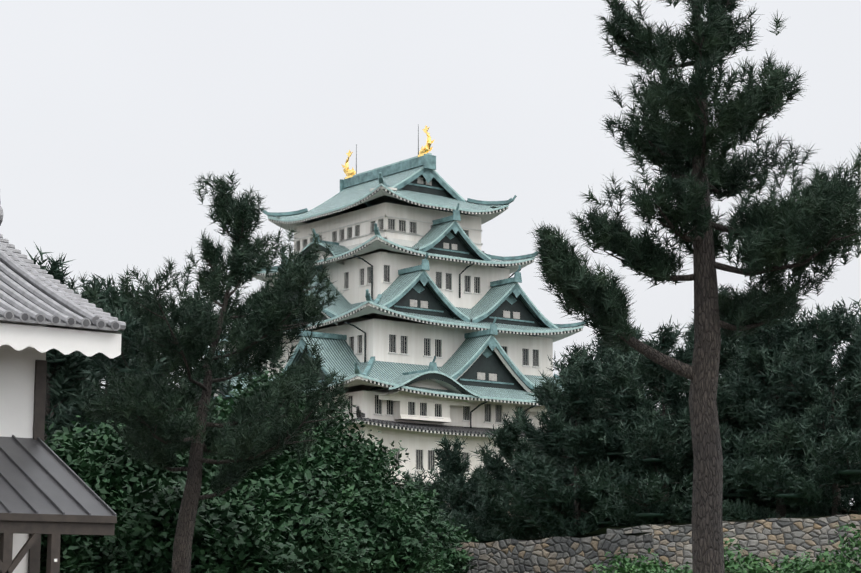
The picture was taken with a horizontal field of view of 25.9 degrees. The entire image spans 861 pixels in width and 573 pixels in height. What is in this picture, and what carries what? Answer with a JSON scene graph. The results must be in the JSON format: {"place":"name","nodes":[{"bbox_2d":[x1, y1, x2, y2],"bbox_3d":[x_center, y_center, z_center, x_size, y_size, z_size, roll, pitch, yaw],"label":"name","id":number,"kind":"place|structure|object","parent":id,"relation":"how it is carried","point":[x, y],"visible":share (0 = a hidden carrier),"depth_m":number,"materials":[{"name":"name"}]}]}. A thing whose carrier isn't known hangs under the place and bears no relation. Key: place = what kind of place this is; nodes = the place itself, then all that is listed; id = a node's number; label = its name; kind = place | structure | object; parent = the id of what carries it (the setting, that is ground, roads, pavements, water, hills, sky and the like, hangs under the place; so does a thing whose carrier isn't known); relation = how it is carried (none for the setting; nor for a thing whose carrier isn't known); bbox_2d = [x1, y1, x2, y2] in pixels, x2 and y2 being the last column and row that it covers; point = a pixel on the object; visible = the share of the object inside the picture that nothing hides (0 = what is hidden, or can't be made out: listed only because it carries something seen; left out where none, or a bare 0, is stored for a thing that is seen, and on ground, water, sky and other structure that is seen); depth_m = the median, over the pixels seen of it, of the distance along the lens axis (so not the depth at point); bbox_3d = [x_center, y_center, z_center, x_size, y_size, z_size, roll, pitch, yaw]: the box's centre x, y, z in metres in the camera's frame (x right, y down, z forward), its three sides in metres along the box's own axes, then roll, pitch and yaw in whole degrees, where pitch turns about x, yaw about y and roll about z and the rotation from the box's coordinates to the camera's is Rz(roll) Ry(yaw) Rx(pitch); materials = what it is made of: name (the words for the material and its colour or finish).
{"place":"outdoors","nodes":[
{"label":"outdoors","id":0,"kind":"place"},
{"bbox_2d":[0,201,125,572],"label":"turret building","id":1,"kind":"structure","parent":0,"point":[48,491],"depth_m":33.65,"materials":[{"name":"paint"}]},
{"bbox_2d":[204,124,588,483],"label":"castle keep","id":2,"kind":"structure","parent":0,"point":[438,326],"depth_m":189.28,"materials":[{"name":"paint"}]},
{"bbox_2d":[341,150,355,178],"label":"golden roof ornament","id":3,"kind":"object","parent":2,"relation":"on","point":[348,172],"visible":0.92,"depth_m":209.76,"materials":[{"name":"gold metal"}]},
{"bbox_2d":[418,126,433,156],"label":"golden roof ornament","id":4,"kind":"object","parent":2,"relation":"attached to","point":[426,149],"visible":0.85,"depth_m":198.58,"materials":[{"name":"gold metal"}]},
{"bbox_2d":[0,0,860,504],"label":"sky","id":5,"kind":"structure","parent":0,"point":[111,111],"materials":[{"name":"white"}]},
{"label":"ground","id":6,"kind":"structure","parent":0,"visible":0},
{"bbox_2d":[25,242,111,452],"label":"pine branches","id":7,"kind":"object","parent":6,"relation":"on","point":[65,374],"visible":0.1,"depth_m":59.18,"materials":[{"name":"green plant"}]},
{"bbox_2d":[40,420,175,572],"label":"bush","id":8,"kind":"object","parent":6,"relation":"on","point":[89,473],"visible":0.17,"depth_m":44.96,"materials":[{"name":"green plant"}]},
{"bbox_2d":[49,273,180,430],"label":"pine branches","id":9,"kind":"object","parent":6,"relation":"on","point":[113,293],"depth_m":67.23,"materials":[{"name":"green plant"}]},
{"bbox_2d":[49,397,281,522],"bbox_3d":[-7.525,6.495,48.644,7.715,7.402,8.262,-2,-9,10],"label":"bush","id":10,"kind":"object","parent":6,"relation":"on","point":[182,460],"visible":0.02,"depth_m":47.72,"materials":[{"name":"green plant"}]},
{"bbox_2d":[55,281,279,474],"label":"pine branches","id":11,"kind":"object","parent":6,"relation":"on","point":[119,362],"visible":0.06,"depth_m":56.71,"materials":[{"name":"green plant"}]},
{"bbox_2d":[59,474,319,572],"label":"bush","id":12,"kind":"object","parent":6,"relation":"on","point":[226,539],"visible":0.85,"depth_m":41.72,"materials":[{"name":"green plant"}]},
{"bbox_2d":[65,170,354,572],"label":"pine tree","id":13,"kind":"object","parent":6,"relation":"on","point":[262,318],"visible":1,"depth_m":39.06,"materials":[{"name":"green plant"}]},
{"bbox_2d":[139,379,353,505],"bbox_3d":[-6.353,7.104,56.251,8.881,8.654,9.399,7,-12,-37],"label":"bush","id":14,"kind":"object","parent":6,"relation":"on","point":[286,457],"visible":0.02,"depth_m":55.02,"materials":[{"name":"green plant"}]},
{"bbox_2d":[202,464,382,572],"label":"bush","id":15,"kind":"object","parent":6,"relation":"on","point":[335,547],"visible":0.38,"depth_m":46.53,"materials":[{"name":"green plant"}]},
{"bbox_2d":[212,364,424,510],"bbox_3d":[-5.454,7.637,64.820,9.641,10.430,8.980,7,-12,-37],"label":"bush","id":16,"kind":"object","parent":6,"relation":"on","point":[354,456],"visible":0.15,"depth_m":64.26,"materials":[{"name":"green plant"}]},
{"bbox_2d":[258,458,453,572],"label":"bush","id":17,"kind":"object","parent":6,"relation":"on","point":[398,539],"visible":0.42,"depth_m":52.80,"materials":[{"name":"green plant"}]},
{"bbox_2d":[344,430,447,547],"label":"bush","id":18,"kind":"object","parent":6,"relation":"on","point":[414,506],"depth_m":71.24,"materials":[{"name":"green plant"}]},
{"bbox_2d":[398,467,444,520],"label":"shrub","id":19,"kind":"object","parent":6,"relation":"on","point":[421,480],"depth_m":118.83,"materials":[{"name":"green plant"}]},
{"bbox_2d":[397,477,477,546],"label":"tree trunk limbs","id":20,"kind":"object","parent":6,"relation":"on","point":[422,497],"visible":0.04,"depth_m":78.70,"materials":[{"name":"green plant"}]},
{"bbox_2d":[405,517,477,572],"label":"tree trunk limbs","id":21,"kind":"object","parent":6,"relation":"on","point":[458,559],"visible":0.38,"depth_m":68.33,"materials":[{"name":"green plant"}]},
{"bbox_2d":[585,547,674,572],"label":"shrub limbs","id":22,"kind":"object","parent":6,"relation":"on","point":[643,568],"visible":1,"depth_m":43.03,"materials":[{"name":"green plant"}]},
{"bbox_2d":[443,514,860,572],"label":"stone wall","id":23,"kind":"structure","parent":6,"relation":"on","point":[761,538],"depth_m":79.07,"materials":[{"name":"grey stone"}]},
{"bbox_2d":[407,433,498,536],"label":"pine tree","id":24,"kind":"object","parent":23,"relation":"on","point":[452,480],"visible":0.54,"depth_m":110.71,"materials":[{"name":"green plant"}]},
{"bbox_2d":[451,464,533,537],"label":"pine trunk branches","id":25,"kind":"object","parent":23,"relation":"on","point":[480,487],"depth_m":126.44,"materials":[{"name":"green plant"}]},
{"bbox_2d":[441,412,572,541],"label":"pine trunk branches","id":26,"kind":"object","parent":23,"relation":"on","point":[507,440],"visible":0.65,"depth_m":106.15,"materials":[{"name":"green plant"}]},
{"bbox_2d":[475,437,551,538],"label":"tree","id":27,"kind":"object","parent":23,"relation":"on","point":[539,533],"depth_m":121.22,"materials":[{"name":"green plant"}]},
{"bbox_2d":[494,491,567,539],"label":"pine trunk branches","id":28,"kind":"object","parent":23,"relation":"on","point":[505,536],"depth_m":113.70,"materials":[{"name":"green plant"}]},
{"bbox_2d":[499,348,641,536],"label":"tree","id":29,"kind":"object","parent":23,"relation":"on","point":[583,447],"visible":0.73,"depth_m":96.05,"materials":[{"name":"green plant"}]},
{"bbox_2d":[522,324,687,493],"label":"tree","id":30,"kind":"object","parent":23,"relation":"on","point":[638,381],"depth_m":123.45,"materials":[{"name":"green plant"}]},
{"bbox_2d":[528,327,689,515],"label":"tree","id":31,"kind":"object","parent":23,"relation":"on","point":[602,350],"visible":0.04,"depth_m":102.40,"materials":[{"name":"green plant"}]},
{"bbox_2d":[542,315,770,536],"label":"pine tree","id":32,"kind":"object","parent":23,"relation":"on","point":[657,454],"visible":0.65,"depth_m":94.05,"materials":[{"name":"green plant"}]},
{"bbox_2d":[580,283,799,526],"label":"pine tree","id":33,"kind":"object","parent":23,"relation":"on","point":[726,362],"visible":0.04,"depth_m":98.82,"materials":[{"name":"green plant"}]},
{"bbox_2d":[654,336,796,514],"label":"tree","id":34,"kind":"object","parent":23,"relation":"on","point":[728,373],"visible":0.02,"depth_m":120.26,"materials":[{"name":"green plant"}]},
{"bbox_2d":[671,290,860,522],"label":"pine tree","id":35,"kind":"object","parent":23,"relation":"on","point":[752,362],"visible":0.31,"depth_m":90.26,"materials":[{"name":"green plant"}]},
{"bbox_2d":[722,300,860,520],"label":"pine tree","id":36,"kind":"object","parent":23,"relation":"on","point":[839,471],"visible":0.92,"depth_m":86.53,"materials":[{"name":"green plant"}]},
{"bbox_2d":[754,296,860,512],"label":"tree","id":37,"kind":"object","parent":23,"relation":"on","point":[773,506],"visible":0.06,"depth_m":94.45,"materials":[{"name":"green plant"}]},
{"bbox_2d":[768,317,852,515],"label":"tree","id":38,"kind":"object","parent":23,"relation":"on","point":[836,384],"depth_m":117.84,"materials":[{"name":"green plant"}]},
{"bbox_2d":[628,554,692,572],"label":"shrub limbs","id":39,"kind":"object","parent":6,"relation":"on","point":[678,570],"visible":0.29,"depth_m":45.60,"materials":[{"name":"green plant"}]},
{"bbox_2d":[527,0,860,572],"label":"pine tree","id":40,"kind":"object","parent":6,"relation":"on","point":[677,153],"visible":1,"depth_m":25.51,"materials":[{"name":"green plant"}]},
{"bbox_2d":[689,535,830,572],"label":"shrub","id":41,"kind":"object","parent":6,"relation":"on","point":[752,566],"visible":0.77,"depth_m":40.76,"materials":[{"name":"green plant"}]},
{"bbox_2d":[770,517,860,572],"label":"shrub limbs","id":42,"kind":"object","parent":6,"relation":"on","point":[846,566],"visible":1,"depth_m":40.28,"materials":[{"name":"green plant"}]},
{"bbox_2d":[772,551,860,572],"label":"shrub limbs","id":43,"kind":"object","parent":6,"relation":"on","point":[797,563],"visible":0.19,"depth_m":44.13,"materials":[{"name":"green plant"}]}
]}

